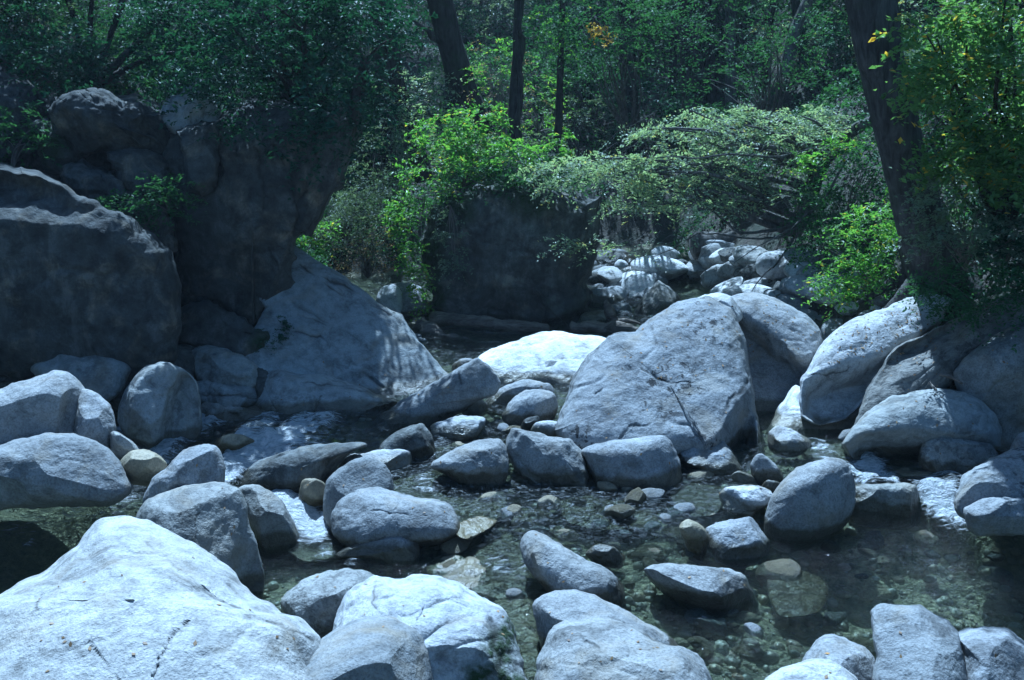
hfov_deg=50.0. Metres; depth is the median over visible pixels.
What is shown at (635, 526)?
stone
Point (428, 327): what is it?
driftwood log
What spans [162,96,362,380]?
cliff buttress
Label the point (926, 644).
boulder
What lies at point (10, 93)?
cliff block
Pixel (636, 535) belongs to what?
cobble
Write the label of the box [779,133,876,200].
tree spray
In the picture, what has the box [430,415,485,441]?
boulder
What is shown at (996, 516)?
boulder
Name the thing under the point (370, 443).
stone
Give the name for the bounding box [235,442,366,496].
boulder
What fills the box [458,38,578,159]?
shrub
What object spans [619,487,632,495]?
stone
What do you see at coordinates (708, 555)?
stone
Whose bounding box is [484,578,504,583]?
stone
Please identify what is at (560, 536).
stone
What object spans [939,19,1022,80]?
understory bush
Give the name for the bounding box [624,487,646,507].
stone
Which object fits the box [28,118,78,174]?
cliff block
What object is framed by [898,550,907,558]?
cobble
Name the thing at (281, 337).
moss tuft
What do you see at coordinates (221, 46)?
understory bush
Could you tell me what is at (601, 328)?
driftwood log
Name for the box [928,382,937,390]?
driftwood log
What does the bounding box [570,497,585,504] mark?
stone
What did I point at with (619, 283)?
stone
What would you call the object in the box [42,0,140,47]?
understory bush
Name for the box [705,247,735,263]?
boulder
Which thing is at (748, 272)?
stone
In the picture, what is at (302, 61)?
cliff tree
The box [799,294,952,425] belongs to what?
boulder
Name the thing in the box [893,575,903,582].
cobble
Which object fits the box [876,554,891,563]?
cobble
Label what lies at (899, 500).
boulder
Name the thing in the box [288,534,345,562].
boulder
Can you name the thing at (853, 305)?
stone
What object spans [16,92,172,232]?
cliff block
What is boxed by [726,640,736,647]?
cobble
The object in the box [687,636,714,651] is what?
stone
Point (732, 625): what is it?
cobble
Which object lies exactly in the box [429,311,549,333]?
driftwood log
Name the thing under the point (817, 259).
stone
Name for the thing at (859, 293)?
stone
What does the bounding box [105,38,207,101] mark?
understory bush
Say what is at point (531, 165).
understory bush
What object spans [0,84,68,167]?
shrub
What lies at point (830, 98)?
undergrowth
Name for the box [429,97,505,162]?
understory bush
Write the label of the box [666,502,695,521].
stone
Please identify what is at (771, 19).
tree
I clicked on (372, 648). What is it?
boulder
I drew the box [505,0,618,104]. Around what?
understory bush
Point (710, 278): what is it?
boulder
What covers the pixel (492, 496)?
stone
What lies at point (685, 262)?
stone
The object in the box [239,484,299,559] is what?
boulder
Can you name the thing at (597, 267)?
stone
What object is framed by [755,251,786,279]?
boulder
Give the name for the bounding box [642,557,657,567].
stone
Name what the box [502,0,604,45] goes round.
understory bush
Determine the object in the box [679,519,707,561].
boulder
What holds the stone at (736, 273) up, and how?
on the boulder at (735, 283)
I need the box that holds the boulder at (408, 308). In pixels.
[393,282,427,317]
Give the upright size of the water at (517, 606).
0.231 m
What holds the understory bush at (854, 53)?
on the ground
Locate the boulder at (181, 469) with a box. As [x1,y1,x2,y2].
[143,444,225,502]
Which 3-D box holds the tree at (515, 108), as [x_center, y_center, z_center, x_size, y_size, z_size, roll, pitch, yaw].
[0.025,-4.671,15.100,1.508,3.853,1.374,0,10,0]
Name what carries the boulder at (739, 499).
on the ground
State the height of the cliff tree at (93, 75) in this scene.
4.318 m
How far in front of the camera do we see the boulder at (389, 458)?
8.40 m
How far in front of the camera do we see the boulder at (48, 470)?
6.98 m
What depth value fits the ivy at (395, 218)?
13.13 m
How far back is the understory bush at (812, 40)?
17.62 m
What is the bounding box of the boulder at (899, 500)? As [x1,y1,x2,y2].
[848,482,920,529]
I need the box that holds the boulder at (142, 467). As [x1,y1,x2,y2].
[120,449,166,485]
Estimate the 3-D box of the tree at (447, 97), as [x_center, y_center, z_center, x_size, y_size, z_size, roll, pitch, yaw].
[-1.348,-5.660,19.324,1.788,3.868,1.186,0,10,0]
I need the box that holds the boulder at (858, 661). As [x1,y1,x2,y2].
[802,634,875,679]
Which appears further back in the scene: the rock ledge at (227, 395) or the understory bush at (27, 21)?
the understory bush at (27, 21)
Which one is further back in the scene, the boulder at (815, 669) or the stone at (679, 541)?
the stone at (679, 541)
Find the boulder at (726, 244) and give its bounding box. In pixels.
[688,240,729,260]
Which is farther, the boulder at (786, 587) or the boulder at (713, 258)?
the boulder at (713, 258)
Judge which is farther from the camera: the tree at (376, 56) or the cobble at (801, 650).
the tree at (376, 56)
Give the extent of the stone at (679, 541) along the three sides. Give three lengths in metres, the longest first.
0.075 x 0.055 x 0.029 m
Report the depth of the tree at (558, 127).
15.54 m
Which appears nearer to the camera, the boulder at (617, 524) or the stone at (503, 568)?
the stone at (503, 568)
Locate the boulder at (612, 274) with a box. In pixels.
[597,266,622,282]
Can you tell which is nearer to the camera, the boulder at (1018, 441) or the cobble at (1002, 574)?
the cobble at (1002, 574)
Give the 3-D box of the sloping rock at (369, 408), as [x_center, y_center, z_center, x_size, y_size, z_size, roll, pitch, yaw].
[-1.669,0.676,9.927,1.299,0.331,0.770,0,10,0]
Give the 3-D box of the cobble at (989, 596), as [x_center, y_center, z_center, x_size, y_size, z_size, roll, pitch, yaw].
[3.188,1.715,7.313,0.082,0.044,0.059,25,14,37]
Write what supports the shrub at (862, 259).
on the ground
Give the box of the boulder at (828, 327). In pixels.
[820,318,842,340]
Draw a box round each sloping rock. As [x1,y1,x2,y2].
[245,246,448,401]
[255,369,397,420]
[270,400,397,426]
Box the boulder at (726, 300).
[698,292,742,321]
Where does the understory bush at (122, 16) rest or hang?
on the ground
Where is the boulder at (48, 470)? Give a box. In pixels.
[0,432,131,510]
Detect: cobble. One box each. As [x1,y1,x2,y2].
[478,533,487,542]
[510,473,526,486]
[511,517,536,527]
[511,527,529,536]
[550,512,563,519]
[600,536,620,548]
[628,532,642,542]
[673,637,688,646]
[715,505,725,514]
[715,648,728,655]
[726,622,739,627]
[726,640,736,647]
[731,644,764,661]
[733,625,742,632]
[737,612,762,623]
[787,645,803,654]
[820,540,840,552]
[823,611,846,625]
[853,637,875,655]
[854,573,868,578]
[857,548,880,557]
[857,584,891,600]
[874,569,887,575]
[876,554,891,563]
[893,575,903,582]
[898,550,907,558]
[923,550,940,559]
[926,560,937,564]
[937,598,953,605]
[937,613,947,617]
[978,564,1013,586]
[980,600,1017,616]
[982,558,992,563]
[982,608,1003,618]
[984,593,995,599]
[986,553,1005,561]
[991,547,1003,553]
[1005,627,1023,639]
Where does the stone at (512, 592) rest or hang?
on the ground
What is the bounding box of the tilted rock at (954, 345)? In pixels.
[854,293,1023,424]
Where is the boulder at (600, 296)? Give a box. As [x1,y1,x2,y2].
[588,287,623,309]
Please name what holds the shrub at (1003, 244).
on the tilted rock at (954, 345)
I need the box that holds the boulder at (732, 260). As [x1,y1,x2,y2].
[729,255,743,267]
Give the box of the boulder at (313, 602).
[280,568,373,638]
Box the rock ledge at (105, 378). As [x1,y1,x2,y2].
[30,354,130,401]
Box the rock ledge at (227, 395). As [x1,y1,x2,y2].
[197,380,257,407]
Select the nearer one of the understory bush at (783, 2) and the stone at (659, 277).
the stone at (659, 277)
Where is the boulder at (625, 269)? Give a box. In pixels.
[621,266,685,282]
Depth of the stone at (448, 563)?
6.91 m
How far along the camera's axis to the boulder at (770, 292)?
12.36 m
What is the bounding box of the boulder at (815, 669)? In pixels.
[764,658,857,679]
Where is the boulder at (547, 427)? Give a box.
[530,420,556,436]
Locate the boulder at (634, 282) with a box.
[621,271,654,299]
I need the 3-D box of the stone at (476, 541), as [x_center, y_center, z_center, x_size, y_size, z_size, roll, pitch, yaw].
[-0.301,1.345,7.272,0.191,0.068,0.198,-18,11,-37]
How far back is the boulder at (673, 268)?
15.10 m
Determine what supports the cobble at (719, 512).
on the ground
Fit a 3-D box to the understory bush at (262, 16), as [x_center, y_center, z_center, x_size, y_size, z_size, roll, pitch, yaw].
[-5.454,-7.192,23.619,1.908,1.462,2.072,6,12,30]
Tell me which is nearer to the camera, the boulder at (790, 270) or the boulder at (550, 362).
the boulder at (550, 362)
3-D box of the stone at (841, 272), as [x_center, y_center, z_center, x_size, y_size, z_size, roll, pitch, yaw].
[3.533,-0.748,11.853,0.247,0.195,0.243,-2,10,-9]
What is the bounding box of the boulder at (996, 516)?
[963,497,1023,535]
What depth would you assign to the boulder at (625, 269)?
15.49 m
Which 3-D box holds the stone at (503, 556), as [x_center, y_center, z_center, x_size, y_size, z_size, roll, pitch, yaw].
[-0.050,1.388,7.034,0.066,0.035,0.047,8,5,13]
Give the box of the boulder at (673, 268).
[630,255,687,279]
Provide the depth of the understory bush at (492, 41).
21.72 m
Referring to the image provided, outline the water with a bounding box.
[0,249,1023,679]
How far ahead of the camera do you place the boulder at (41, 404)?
7.64 m
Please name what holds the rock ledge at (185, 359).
on the ground
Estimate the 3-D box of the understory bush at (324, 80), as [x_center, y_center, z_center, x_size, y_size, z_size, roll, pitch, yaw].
[-3.297,-4.152,19.529,2.649,2.188,2.361,-2,10,-14]
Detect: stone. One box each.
[366,440,378,445]
[417,337,426,345]
[437,451,446,455]
[440,536,472,554]
[441,559,455,567]
[446,441,462,449]
[470,537,481,546]
[475,491,498,502]
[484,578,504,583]
[496,491,507,500]
[496,505,513,522]
[497,423,508,434]
[498,566,510,570]
[499,554,508,558]
[500,425,520,433]
[500,489,514,497]
[505,481,521,489]
[505,588,525,598]
[507,504,521,516]
[527,509,537,517]
[529,526,549,534]
[535,511,553,524]
[537,495,560,509]
[548,530,555,537]
[554,529,578,541]
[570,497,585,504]
[587,272,608,286]
[590,519,608,531]
[591,283,603,289]
[593,265,605,269]
[593,505,607,513]
[597,481,617,493]
[600,504,612,518]
[605,504,635,519]
[607,542,620,547]
[608,286,628,302]
[611,529,631,538]
[613,302,632,316]
[614,259,627,269]
[615,279,628,299]
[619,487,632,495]
[622,271,633,278]
[623,581,634,588]
[624,311,632,318]
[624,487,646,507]
[627,523,648,533]
[631,292,642,302]
[631,544,665,562]
[639,318,648,324]
[641,287,651,295]
[642,488,664,505]
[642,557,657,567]
[644,521,661,530]
[649,272,667,285]
[659,513,671,523]
[661,526,682,540]
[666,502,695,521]
[676,517,683,522]
[676,539,684,544]
[678,259,687,264]
[681,481,690,484]
[683,545,712,558]
[684,608,706,626]
[685,551,694,556]
[686,470,713,481]
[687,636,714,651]
[695,647,713,660]
[696,614,727,636]
[718,247,734,262]
[733,268,742,277]
[738,511,756,516]
[739,263,759,280]
[743,622,763,638]
[755,559,800,584]
[757,558,765,564]
[767,279,780,287]
[777,293,806,307]
[796,302,811,309]
[798,308,817,320]
[811,252,833,262]
[816,315,824,320]
[828,251,853,262]
[832,262,849,273]
[834,301,858,314]
[838,429,849,442]
[849,311,856,316]
[853,285,865,298]
[858,310,872,315]
[869,305,880,309]
[870,292,891,306]
[872,254,885,265]
[913,530,938,547]
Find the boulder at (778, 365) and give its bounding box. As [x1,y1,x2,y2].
[732,292,822,430]
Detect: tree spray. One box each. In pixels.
[499,0,725,140]
[585,15,617,46]
[651,0,846,135]
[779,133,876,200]
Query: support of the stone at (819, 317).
on the ground
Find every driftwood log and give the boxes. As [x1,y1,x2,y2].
[412,319,503,351]
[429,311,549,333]
[569,320,638,335]
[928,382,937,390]
[939,373,962,384]
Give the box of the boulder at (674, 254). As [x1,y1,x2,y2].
[650,246,680,259]
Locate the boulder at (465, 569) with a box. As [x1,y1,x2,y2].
[425,539,546,600]
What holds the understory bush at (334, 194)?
on the ground
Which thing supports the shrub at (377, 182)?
on the ground
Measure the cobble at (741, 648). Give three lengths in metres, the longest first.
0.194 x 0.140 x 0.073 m
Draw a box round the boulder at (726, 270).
[717,261,738,279]
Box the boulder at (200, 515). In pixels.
[135,481,264,599]
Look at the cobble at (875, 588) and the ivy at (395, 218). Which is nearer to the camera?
the cobble at (875, 588)
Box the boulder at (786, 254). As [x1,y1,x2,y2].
[783,247,816,262]
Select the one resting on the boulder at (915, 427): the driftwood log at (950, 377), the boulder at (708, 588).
the driftwood log at (950, 377)
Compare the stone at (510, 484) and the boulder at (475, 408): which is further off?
the boulder at (475, 408)
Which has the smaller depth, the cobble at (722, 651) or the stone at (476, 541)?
the cobble at (722, 651)
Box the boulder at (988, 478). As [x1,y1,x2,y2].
[954,446,1023,518]
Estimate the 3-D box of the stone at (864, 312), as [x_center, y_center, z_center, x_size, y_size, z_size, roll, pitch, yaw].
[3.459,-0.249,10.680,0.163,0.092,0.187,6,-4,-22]
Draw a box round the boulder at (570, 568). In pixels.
[520,530,624,606]
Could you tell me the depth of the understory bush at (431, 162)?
18.54 m
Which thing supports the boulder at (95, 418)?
on the boulder at (48, 470)
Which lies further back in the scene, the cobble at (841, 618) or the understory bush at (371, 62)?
the understory bush at (371, 62)
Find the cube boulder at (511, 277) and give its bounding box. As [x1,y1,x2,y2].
[419,178,600,332]
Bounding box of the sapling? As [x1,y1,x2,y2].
[481,132,578,181]
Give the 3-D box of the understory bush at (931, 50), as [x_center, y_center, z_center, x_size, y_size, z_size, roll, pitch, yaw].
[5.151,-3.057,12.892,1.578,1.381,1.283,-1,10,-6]
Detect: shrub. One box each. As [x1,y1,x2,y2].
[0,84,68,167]
[94,170,207,236]
[297,218,342,262]
[307,160,414,277]
[324,117,422,258]
[329,214,411,282]
[384,98,555,220]
[420,145,609,204]
[457,40,547,145]
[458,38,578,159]
[774,129,888,250]
[775,183,884,288]
[791,187,901,323]
[883,157,1023,292]
[887,251,1023,352]
[938,178,1023,291]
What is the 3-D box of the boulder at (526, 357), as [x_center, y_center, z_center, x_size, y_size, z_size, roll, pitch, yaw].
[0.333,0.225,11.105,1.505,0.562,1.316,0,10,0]
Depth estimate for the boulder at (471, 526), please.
7.88 m
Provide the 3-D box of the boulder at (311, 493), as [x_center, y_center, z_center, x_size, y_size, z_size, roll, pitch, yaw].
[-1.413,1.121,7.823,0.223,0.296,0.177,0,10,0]
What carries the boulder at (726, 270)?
on the ground
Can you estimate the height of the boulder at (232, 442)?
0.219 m
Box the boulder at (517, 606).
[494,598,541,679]
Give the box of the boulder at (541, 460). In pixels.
[506,428,588,497]
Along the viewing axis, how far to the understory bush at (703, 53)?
19.72 m
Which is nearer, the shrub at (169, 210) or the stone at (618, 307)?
the shrub at (169, 210)
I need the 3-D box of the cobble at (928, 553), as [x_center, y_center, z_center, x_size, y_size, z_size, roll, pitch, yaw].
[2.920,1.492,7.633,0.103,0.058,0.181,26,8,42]
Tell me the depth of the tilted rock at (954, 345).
8.85 m
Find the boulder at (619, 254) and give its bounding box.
[592,250,635,270]
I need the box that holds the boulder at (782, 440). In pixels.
[767,426,811,457]
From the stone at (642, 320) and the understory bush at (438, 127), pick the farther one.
the understory bush at (438, 127)
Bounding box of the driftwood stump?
[603,300,640,324]
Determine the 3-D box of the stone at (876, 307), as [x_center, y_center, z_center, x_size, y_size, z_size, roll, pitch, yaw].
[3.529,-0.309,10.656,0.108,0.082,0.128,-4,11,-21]
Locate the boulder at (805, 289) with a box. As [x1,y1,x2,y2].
[801,274,838,295]
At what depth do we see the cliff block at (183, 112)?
10.60 m
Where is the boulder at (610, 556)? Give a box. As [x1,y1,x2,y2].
[585,544,622,567]
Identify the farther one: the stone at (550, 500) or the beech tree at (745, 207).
the beech tree at (745, 207)
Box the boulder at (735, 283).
[710,276,744,292]
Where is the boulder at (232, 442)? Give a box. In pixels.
[214,434,253,453]
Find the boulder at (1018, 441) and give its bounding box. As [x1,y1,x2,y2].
[1010,432,1023,448]
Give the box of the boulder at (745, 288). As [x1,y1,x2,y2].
[739,283,770,292]
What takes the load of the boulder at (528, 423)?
on the ground
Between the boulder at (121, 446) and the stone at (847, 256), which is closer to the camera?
the boulder at (121, 446)
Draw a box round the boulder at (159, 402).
[117,362,201,448]
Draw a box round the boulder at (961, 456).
[918,437,998,482]
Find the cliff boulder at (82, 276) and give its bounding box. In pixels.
[0,162,181,381]
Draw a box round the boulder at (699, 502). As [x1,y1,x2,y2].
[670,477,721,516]
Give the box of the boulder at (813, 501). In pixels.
[764,457,855,552]
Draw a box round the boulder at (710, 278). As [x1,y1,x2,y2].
[700,264,725,288]
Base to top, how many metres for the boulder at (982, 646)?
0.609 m
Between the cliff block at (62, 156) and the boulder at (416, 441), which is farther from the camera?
the cliff block at (62, 156)
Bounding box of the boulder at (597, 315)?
[578,310,607,322]
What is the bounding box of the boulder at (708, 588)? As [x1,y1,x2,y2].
[644,563,758,617]
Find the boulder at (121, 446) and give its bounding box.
[110,431,138,459]
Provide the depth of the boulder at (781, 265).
12.82 m
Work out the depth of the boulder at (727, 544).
7.00 m
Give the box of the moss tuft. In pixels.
[255,315,293,354]
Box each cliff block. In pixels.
[0,66,51,162]
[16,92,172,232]
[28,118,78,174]
[48,87,169,157]
[60,158,177,253]
[107,147,172,206]
[160,72,221,133]
[176,121,220,197]
[179,300,269,355]
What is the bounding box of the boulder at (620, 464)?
[581,435,681,499]
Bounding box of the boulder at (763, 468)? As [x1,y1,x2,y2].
[750,453,783,485]
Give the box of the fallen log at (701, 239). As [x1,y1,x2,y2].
[689,231,735,259]
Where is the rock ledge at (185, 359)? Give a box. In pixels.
[0,344,194,412]
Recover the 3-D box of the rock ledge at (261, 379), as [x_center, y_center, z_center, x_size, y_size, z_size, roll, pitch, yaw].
[-2.271,0.489,10.197,0.265,0.479,0.681,-2,10,-14]
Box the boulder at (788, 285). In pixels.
[778,275,811,300]
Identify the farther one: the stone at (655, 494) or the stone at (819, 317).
the stone at (819, 317)
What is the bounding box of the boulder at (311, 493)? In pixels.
[298,478,324,510]
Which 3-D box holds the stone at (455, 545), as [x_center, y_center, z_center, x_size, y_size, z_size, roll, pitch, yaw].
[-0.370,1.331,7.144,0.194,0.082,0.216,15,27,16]
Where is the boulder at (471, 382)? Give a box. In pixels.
[362,358,500,436]
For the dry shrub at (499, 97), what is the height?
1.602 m
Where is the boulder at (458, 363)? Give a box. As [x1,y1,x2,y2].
[452,358,471,370]
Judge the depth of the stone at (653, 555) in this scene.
7.08 m
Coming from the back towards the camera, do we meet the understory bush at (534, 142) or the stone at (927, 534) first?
the understory bush at (534, 142)
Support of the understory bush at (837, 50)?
on the ground
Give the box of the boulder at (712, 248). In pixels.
[698,242,734,260]
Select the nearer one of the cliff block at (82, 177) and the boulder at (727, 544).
the boulder at (727, 544)
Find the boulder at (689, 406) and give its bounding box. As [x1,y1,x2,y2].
[555,296,762,458]
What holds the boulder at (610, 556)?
on the ground
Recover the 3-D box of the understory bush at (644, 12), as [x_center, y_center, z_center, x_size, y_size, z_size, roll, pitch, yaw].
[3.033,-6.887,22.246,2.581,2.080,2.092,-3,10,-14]
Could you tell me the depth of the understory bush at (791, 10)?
18.98 m
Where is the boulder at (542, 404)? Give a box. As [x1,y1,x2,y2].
[501,389,557,425]
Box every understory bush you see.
[0,0,107,41]
[12,1,124,67]
[35,0,97,16]
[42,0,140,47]
[60,0,226,80]
[80,1,193,45]
[81,8,208,92]
[82,9,183,75]
[84,0,192,58]
[100,20,229,101]
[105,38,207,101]
[164,18,263,72]
[206,12,254,63]
[219,2,282,29]
[225,49,313,98]
[237,33,340,88]
[249,42,388,151]
[297,204,351,268]
[306,24,412,95]
[309,1,398,30]
[318,186,355,228]
[322,10,430,69]
[348,0,433,59]
[352,166,469,273]
[353,95,436,184]
[356,114,436,172]
[358,111,398,161]
[405,68,505,130]
[414,40,491,105]
[423,131,509,190]
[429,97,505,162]
[433,44,543,116]
[453,0,522,54]
[453,0,549,57]
[454,0,513,28]
[468,20,583,126]
[470,121,560,183]
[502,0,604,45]
[502,144,575,185]
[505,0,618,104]
[523,82,641,170]
[527,33,665,137]
[529,51,619,113]
[543,0,647,30]
[545,41,618,106]
[580,68,694,152]
[592,0,672,39]
[597,16,665,71]
[609,0,670,38]
[647,0,745,61]
[656,0,747,91]
[697,0,776,35]
[739,7,849,73]
[748,0,849,52]
[765,0,824,23]
[777,0,843,16]
[782,0,934,33]
[782,11,856,85]
[804,41,991,193]
[835,15,927,82]
[839,0,990,71]
[901,1,1013,79]
[902,36,995,116]
[903,23,1022,114]
[907,0,1023,22]
[930,0,1015,39]
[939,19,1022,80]
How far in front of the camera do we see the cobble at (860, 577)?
7.34 m
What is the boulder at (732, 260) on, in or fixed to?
on the ground
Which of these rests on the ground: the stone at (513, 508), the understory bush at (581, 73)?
the understory bush at (581, 73)
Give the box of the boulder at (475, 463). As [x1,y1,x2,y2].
[430,438,508,493]
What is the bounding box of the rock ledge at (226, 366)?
[192,345,257,387]
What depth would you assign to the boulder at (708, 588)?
6.31 m
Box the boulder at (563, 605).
[532,589,678,648]
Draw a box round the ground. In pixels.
[0,0,1023,679]
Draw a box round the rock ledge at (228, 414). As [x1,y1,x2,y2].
[201,402,272,430]
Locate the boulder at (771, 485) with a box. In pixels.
[762,480,779,492]
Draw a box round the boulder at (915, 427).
[842,388,1001,464]
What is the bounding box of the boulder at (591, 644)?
[534,617,711,679]
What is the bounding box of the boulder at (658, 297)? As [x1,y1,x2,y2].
[633,280,681,319]
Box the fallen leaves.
[39,296,1020,678]
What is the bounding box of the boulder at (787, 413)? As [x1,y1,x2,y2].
[766,385,858,440]
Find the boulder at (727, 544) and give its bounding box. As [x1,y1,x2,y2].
[705,517,769,568]
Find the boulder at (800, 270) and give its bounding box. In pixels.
[796,262,829,275]
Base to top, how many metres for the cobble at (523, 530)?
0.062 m
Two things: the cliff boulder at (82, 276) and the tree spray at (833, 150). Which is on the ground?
the cliff boulder at (82, 276)
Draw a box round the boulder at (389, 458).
[337,449,411,477]
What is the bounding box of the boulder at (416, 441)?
[378,423,436,466]
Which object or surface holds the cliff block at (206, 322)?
attached to the cliff buttress
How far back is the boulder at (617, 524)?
7.63 m
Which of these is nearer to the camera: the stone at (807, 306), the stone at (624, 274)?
the stone at (807, 306)
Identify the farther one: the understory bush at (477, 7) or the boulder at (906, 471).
the understory bush at (477, 7)
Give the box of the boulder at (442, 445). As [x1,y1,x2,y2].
[434,438,479,459]
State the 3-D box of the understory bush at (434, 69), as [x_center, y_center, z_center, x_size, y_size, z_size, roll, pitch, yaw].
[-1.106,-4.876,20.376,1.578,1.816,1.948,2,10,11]
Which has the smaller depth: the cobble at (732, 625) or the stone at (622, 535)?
the cobble at (732, 625)
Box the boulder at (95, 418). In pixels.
[73,389,115,449]
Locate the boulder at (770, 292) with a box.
[762,288,780,296]
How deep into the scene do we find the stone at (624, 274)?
14.99 m
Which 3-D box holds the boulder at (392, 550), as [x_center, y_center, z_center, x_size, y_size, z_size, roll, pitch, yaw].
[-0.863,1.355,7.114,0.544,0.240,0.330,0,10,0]
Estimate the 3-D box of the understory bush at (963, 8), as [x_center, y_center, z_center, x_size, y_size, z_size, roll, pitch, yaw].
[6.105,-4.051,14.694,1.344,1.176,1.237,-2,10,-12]
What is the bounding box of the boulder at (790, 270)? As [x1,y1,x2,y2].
[783,262,808,276]
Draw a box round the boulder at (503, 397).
[485,379,553,415]
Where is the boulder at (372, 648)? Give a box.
[306,616,433,679]
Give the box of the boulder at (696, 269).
[686,260,705,277]
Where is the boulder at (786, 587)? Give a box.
[767,570,828,617]
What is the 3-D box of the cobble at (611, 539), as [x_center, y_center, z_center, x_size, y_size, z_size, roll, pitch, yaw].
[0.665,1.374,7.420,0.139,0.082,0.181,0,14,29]
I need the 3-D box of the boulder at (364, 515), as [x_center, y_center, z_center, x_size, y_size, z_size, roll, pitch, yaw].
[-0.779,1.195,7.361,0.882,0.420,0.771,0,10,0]
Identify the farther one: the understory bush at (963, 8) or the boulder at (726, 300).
the understory bush at (963, 8)
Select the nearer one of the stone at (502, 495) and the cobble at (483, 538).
the cobble at (483, 538)
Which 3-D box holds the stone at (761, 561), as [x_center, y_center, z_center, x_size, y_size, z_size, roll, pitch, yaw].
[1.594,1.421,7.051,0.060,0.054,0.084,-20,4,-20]
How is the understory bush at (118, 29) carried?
on the ground
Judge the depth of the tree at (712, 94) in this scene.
19.36 m
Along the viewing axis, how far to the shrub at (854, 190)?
11.76 m
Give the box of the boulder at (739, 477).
[731,471,757,484]
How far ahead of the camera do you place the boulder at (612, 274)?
15.02 m
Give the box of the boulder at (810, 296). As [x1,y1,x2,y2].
[807,284,846,304]
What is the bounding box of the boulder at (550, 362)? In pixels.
[544,359,557,366]
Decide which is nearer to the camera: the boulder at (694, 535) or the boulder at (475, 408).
the boulder at (694, 535)
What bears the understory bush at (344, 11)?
on the ground
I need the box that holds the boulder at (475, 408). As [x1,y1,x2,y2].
[461,400,487,416]
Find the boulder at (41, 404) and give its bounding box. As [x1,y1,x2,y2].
[0,370,84,444]
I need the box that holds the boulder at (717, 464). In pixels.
[680,441,742,481]
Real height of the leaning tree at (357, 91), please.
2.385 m
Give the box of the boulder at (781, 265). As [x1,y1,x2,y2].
[775,248,788,268]
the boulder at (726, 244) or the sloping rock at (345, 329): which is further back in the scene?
the boulder at (726, 244)
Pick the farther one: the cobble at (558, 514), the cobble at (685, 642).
the cobble at (558, 514)
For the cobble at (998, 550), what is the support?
on the ground
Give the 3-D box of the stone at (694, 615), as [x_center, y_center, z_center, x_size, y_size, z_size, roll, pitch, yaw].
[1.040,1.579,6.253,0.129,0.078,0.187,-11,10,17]
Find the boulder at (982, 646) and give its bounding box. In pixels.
[958,626,1023,679]
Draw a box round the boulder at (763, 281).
[741,277,769,292]
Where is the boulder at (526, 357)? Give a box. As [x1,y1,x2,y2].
[478,331,605,391]
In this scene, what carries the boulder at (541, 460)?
on the ground
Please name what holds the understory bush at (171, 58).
on the ground
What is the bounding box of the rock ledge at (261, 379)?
[255,367,268,397]
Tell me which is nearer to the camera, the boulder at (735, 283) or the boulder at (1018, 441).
the boulder at (1018, 441)
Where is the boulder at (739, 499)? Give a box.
[719,484,772,514]
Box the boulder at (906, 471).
[802,442,934,478]
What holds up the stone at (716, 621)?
on the ground
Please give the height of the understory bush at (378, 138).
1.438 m
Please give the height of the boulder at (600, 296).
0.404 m
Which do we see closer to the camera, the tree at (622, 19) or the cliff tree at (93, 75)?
the cliff tree at (93, 75)
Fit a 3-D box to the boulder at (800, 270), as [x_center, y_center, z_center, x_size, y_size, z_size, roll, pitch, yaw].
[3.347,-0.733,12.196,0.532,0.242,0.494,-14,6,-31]
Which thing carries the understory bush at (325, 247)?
on the ground
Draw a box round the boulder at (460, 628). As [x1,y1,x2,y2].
[332,574,527,679]
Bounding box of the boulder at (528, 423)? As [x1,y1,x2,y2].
[520,416,539,430]
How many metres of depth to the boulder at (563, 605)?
5.67 m
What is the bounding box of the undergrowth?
[0,0,1023,321]
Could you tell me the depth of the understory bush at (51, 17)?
12.41 m
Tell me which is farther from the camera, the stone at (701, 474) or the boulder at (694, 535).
the stone at (701, 474)
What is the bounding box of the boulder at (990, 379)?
[953,322,1023,453]
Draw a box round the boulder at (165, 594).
[0,515,320,679]
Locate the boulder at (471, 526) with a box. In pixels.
[393,468,507,539]
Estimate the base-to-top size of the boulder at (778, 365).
1.428 m
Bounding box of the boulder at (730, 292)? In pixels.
[721,289,740,295]
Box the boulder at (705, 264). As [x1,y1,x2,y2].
[699,255,715,269]
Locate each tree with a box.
[0,0,259,111]
[89,0,438,199]
[301,0,429,236]
[361,0,479,183]
[368,0,395,165]
[412,0,493,139]
[444,72,455,128]
[506,0,525,142]
[507,100,872,290]
[524,0,590,139]
[567,0,648,119]
[580,0,591,120]
[604,0,707,135]
[664,0,677,124]
[670,0,753,114]
[702,0,716,104]
[759,2,775,94]
[764,0,837,75]
[790,0,810,76]
[844,0,984,308]
[868,0,1023,235]
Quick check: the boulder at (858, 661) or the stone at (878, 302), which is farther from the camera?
the stone at (878, 302)
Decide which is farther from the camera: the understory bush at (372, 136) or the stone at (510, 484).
the understory bush at (372, 136)
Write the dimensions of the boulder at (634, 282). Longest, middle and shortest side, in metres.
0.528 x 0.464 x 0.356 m
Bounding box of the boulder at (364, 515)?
[330,487,459,546]
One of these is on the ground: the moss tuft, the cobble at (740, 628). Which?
the cobble at (740, 628)
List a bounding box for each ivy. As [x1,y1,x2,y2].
[377,189,435,321]
[428,189,474,288]
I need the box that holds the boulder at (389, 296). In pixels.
[376,284,402,312]
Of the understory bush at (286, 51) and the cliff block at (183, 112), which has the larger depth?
the understory bush at (286, 51)
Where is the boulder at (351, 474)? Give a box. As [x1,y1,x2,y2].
[323,456,393,536]
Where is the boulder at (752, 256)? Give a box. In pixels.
[733,245,767,266]
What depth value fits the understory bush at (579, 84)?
19.94 m
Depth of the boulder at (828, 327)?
11.08 m
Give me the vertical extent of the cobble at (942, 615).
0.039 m
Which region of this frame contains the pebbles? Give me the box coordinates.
[77,385,1023,679]
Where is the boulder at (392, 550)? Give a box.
[336,537,420,568]
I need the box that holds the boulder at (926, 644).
[870,603,967,679]

